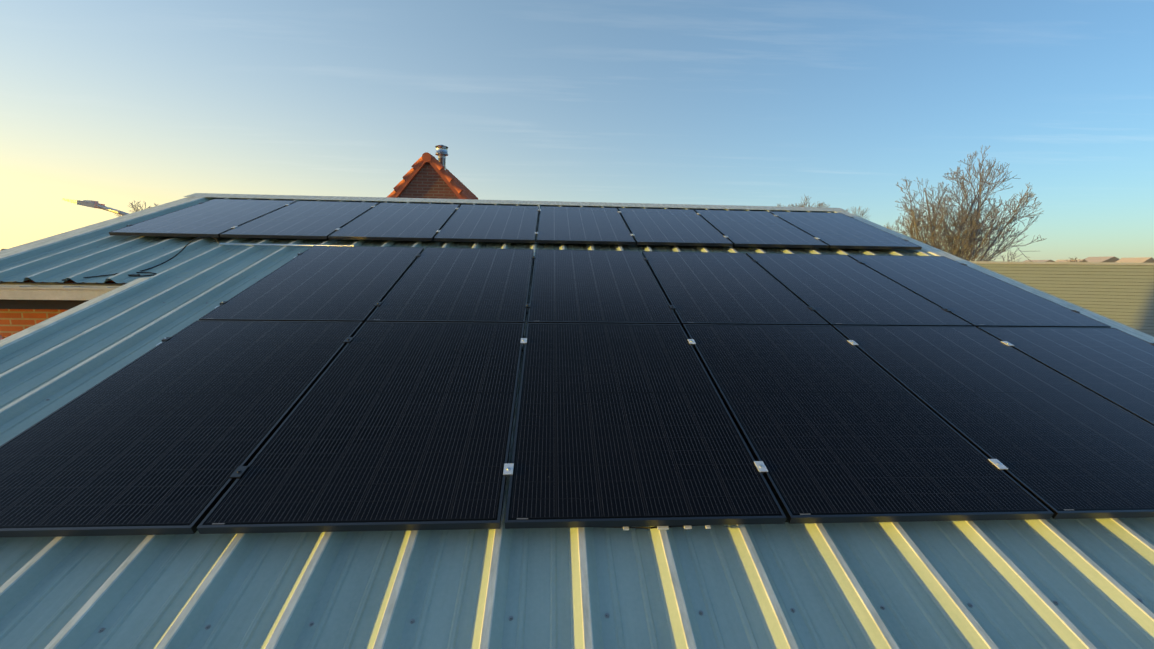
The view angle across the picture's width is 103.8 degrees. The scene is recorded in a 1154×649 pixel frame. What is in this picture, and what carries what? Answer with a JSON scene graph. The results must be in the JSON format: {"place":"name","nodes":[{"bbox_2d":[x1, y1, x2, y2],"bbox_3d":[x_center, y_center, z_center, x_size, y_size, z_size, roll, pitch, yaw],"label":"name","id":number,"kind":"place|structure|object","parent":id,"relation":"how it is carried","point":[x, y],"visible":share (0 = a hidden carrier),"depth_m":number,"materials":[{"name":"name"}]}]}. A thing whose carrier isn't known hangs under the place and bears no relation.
{"place":"outdoors","nodes":[
{"label":"outdoors","id":0,"kind":"place"},
{"bbox_2d":[0,249,1153,262],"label":"houses","id":1,"kind":"structure","parent":0,"point":[1128,260],"depth_m":157.21,"materials":[{"name":"beige"}]},
{"bbox_2d":[0,0,1153,261],"label":"sky","id":2,"kind":"structure","parent":0,"point":[115,104],"materials":[{"name":"blue"}]},
{"label":"ground","id":3,"kind":"structure","parent":0,"visible":0},
{"bbox_2d":[0,275,178,337],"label":"annex walls","id":4,"kind":"structure","parent":3,"relation":"on","point":[13,321],"depth_m":4.24,"materials":[{"name":"orange brick"}]},
{"bbox_2d":[0,282,126,339],"bbox_3d":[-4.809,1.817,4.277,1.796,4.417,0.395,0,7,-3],"label":"roof fascia","id":5,"kind":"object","parent":4,"relation":"attached to","point":[40,295],"visible":0.38,"depth_m":3.87,"materials":[{"name":"grey"}]},
{"bbox_2d":[62,198,128,214],"bbox_3d":[-6.388,0.954,6.744,1.658,5.471,0.260,1,7,0],"label":"street lamp","id":6,"kind":"object","parent":3,"relation":"on","point":[92,204],"visible":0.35,"depth_m":6.36,"materials":[{"name":"grey metal"}]},
{"bbox_2d":[115,201,157,215],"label":"bare tree","id":7,"kind":"object","parent":3,"relation":"on","point":[137,209],"visible":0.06,"depth_m":41.46,"materials":[{"name":"brown plant"}]},
{"bbox_2d":[398,163,458,198],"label":"gable house walls","id":8,"kind":"structure","parent":3,"relation":"on","point":[427,181],"depth_m":9.53,"materials":[{"name":"brown brick"}]},
{"bbox_2d":[387,152,477,199],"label":"gable house roof tiles","id":9,"kind":"object","parent":8,"relation":"on","point":[460,190],"visible":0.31,"depth_m":9.45,"materials":[{"name":"orange tile"}]},
{"bbox_2d":[435,145,447,169],"bbox_3d":[-3.088,-3.567,10.355,0.296,1.051,0.296,0,7,-3],"label":"chimney flue","id":10,"kind":"object","parent":9,"relation":"attached to","point":[441,153],"visible":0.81,"depth_m":10.25,"materials":[{"name":"silver metal"}]},
{"bbox_2d":[784,194,814,206],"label":"bare tree","id":11,"kind":"object","parent":3,"relation":"on","point":[804,205],"visible":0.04,"depth_m":44.65,"materials":[{"name":"brown plant"}]},
{"bbox_2d":[814,202,829,207],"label":"bare tree","id":12,"kind":"object","parent":3,"relation":"on","point":[822,205],"visible":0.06,"depth_m":49.69,"materials":[{"name":"brown plant"}]},
{"bbox_2d":[846,206,869,219],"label":"bare tree","id":13,"kind":"object","parent":3,"relation":"on","point":[858,210],"visible":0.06,"depth_m":60.10,"materials":[{"name":"brown plant"}]},
{"bbox_2d":[884,145,1046,261],"bbox_3d":[26.782,-5.594,32.304,9.315,13.088,8.321,6,9,34],"label":"bare tree","id":14,"kind":"object","parent":3,"relation":"on","point":[963,249],"visible":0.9,"depth_m":31.04,"materials":[{"name":"brown plant"}]},
{"bbox_2d":[969,261,1153,336],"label":"clad building","id":15,"kind":"structure","parent":3,"relation":"on","point":[1121,292],"depth_m":21.92,"materials":[{"name":"beige metal"}]},
{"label":"building walls","id":16,"kind":"object","parent":3,"relation":"on","visible":0},
{"bbox_2d":[0,198,316,282],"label":"roof sheet","id":17,"kind":"object","parent":16,"relation":"on","point":[77,262],"visible":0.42,"depth_m":4.46,"materials":[{"name":"metal"}]},
{"bbox_2d":[161,200,930,278],"bbox_3d":[0.242,-1.182,5.829,8.350,0.043,3.349,0,27,-3],"label":"roof sheet","id":18,"kind":"object","parent":16,"relation":"on","point":[223,261],"visible":0.15,"depth_m":5.18,"materials":[{"name":"metal"}]},
{"bbox_2d":[0,193,1153,358],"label":"roof flashings","id":19,"kind":"object","parent":16,"relation":"on","point":[13,343],"visible":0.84,"depth_m":4.99,"materials":[{"name":"grey metal"}]},
{"bbox_2d":[0,273,1153,648],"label":"roof sheet","id":20,"kind":"object","parent":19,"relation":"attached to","point":[838,585],"visible":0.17,"depth_m":1.67,"materials":[{"name":"metal"}]},
{"bbox_2d":[62,236,787,529],"bbox_3d":[-1.836,-0.040,3.336,5.302,0.141,3.670,0,27,-3],"label":"cable","id":21,"kind":"object","parent":20,"relation":"on","point":[624,528],"visible":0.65,"depth_m":4.31,"materials":[{"name":"black plastic"}]},
{"bbox_2d":[46,208,1142,632],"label":"roof screws","id":22,"kind":"object","parent":20,"relation":"in","point":[510,618],"visible":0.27,"depth_m":1.59,"materials":[{"name":"grey metal"}]},
{"bbox_2d":[126,202,1153,483],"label":"panel clamps","id":23,"kind":"object","parent":20,"relation":"attached to","point":[508,470],"visible":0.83,"depth_m":2.99,"materials":[{"name":"silver metal"}]},
{"bbox_2d":[0,320,362,537],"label":"solar panel","id":24,"kind":"object","parent":23,"relation":"attached to","point":[170,435],"visible":0.92,"depth_m":2.15,"materials":[{"name":"grey"}]},
{"bbox_2d":[109,199,295,236],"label":"solar panel","id":25,"kind":"object","parent":23,"relation":"on","point":[215,217],"visible":0.93,"depth_m":5.47,"materials":[{"name":"grey"}]},
{"bbox_2d":[220,201,378,238],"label":"solar panel","id":26,"kind":"object","parent":23,"relation":"on","point":[310,220],"visible":0.93,"depth_m":5.54,"materials":[{"name":"grey"}]},
{"bbox_2d":[199,245,423,323],"bbox_3d":[-2.142,-0.411,3.993,1.134,0.035,1.722,0,27,-3],"label":"solar panel","id":27,"kind":"object","parent":23,"relation":"on","point":[337,283],"visible":0.87,"depth_m":3.76,"materials":[{"name":"grey"}]},
{"bbox_2d":[197,322,524,533],"bbox_3d":[-0.909,0.393,2.510,1.134,0.035,1.722,0,27,-3],"label":"solar panel","id":28,"kind":"object","parent":23,"relation":"attached to","point":[392,426],"visible":0.97,"depth_m":2.15,"materials":[{"name":"grey"}]},
{"bbox_2d":[328,203,459,240],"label":"solar panel","id":29,"kind":"object","parent":23,"relation":"on","point":[405,221],"visible":0.93,"depth_m":5.60,"materials":[{"name":"grey"}]},
{"bbox_2d":[366,247,533,322],"bbox_3d":[-0.990,-0.402,4.058,1.134,0.035,1.722,0,27,-3],"label":"solar panel","id":30,"kind":"object","parent":23,"relation":"on","point":[478,285],"visible":0.93,"depth_m":3.83,"materials":[{"name":"grey"}]},
{"bbox_2d":[434,204,538,242],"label":"solar panel","id":31,"kind":"object","parent":23,"relation":"on","point":[490,223],"visible":1,"depth_m":5.67,"materials":[{"name":"grey"}]},
{"bbox_2d":[537,206,634,244],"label":"solar panel","id":32,"kind":"object","parent":23,"relation":"on","point":[583,225],"visible":1,"depth_m":5.74,"materials":[{"name":"grey"}]},
{"bbox_2d":[527,249,679,323],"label":"solar panel","id":33,"kind":"object","parent":23,"relation":"on","point":[596,286],"visible":0.9,"depth_m":3.90,"materials":[{"name":"grey"}]},
{"bbox_2d":[505,323,785,528],"bbox_3d":[0.243,0.402,2.575,1.134,0.035,1.722,0,27,-3],"label":"solar panel","id":34,"kind":"object","parent":23,"relation":"attached to","point":[623,425],"visible":0.97,"depth_m":2.22,"materials":[{"name":"grey"}]},
{"bbox_2d":[618,208,732,245],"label":"solar panel","id":35,"kind":"object","parent":23,"relation":"on","point":[680,227],"visible":0.97,"depth_m":5.81,"materials":[{"name":"grey"}]},
{"bbox_2d":[642,251,828,326],"bbox_3d":[1.314,-0.385,4.187,1.134,0.035,1.722,0,27,-3],"label":"solar panel","id":36,"kind":"object","parent":23,"relation":"on","point":[722,288],"visible":0.87,"depth_m":3.96,"materials":[{"name":"grey"}]},
{"bbox_2d":[694,210,828,247],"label":"solar panel","id":37,"kind":"object","parent":23,"relation":"on","point":[752,228],"visible":0.9,"depth_m":5.87,"materials":[{"name":"grey"}]},
{"bbox_2d":[769,211,921,249],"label":"solar panel","id":38,"kind":"object","parent":23,"relation":"on","point":[836,230],"visible":0.93,"depth_m":5.93,"materials":[{"name":"grey"}]},
{"bbox_2d":[746,253,972,326],"bbox_3d":[2.466,-0.376,4.252,1.134,0.035,1.722,0,27,-3],"label":"solar panel","id":39,"kind":"object","parent":23,"relation":"on","point":[837,289],"visible":0.8,"depth_m":4.03,"materials":[{"name":"grey"}]},
{"bbox_2d":[683,324,1053,523],"bbox_3d":[1.395,0.411,2.640,1.134,0.035,1.722,0,27,-3],"label":"solar panel","id":40,"kind":"object","parent":23,"relation":"attached to","point":[832,424],"visible":0.93,"depth_m":2.29,"materials":[{"name":"grey"}]},
{"bbox_2d":[847,255,1110,327],"bbox_3d":[3.619,-0.367,4.317,1.134,0.035,1.722,0,27,-3],"label":"solar panel","id":41,"kind":"object","parent":23,"relation":"attached to","point":[973,297],"visible":0.83,"depth_m":4.10,"materials":[{"name":"grey"}]},
{"bbox_2d":[833,325,1153,518],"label":"solar panel","id":42,"kind":"object","parent":23,"relation":"attached to","point":[1058,445],"visible":0.91,"depth_m":2.49,"materials":[{"name":"grey"}]},
{"bbox_2d":[977,327,1153,425],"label":"solar panel","id":43,"kind":"object","parent":23,"relation":"attached to","point":[1115,366],"visible":0.79,"depth_m":3.12,"materials":[{"name":"grey"}]}
]}

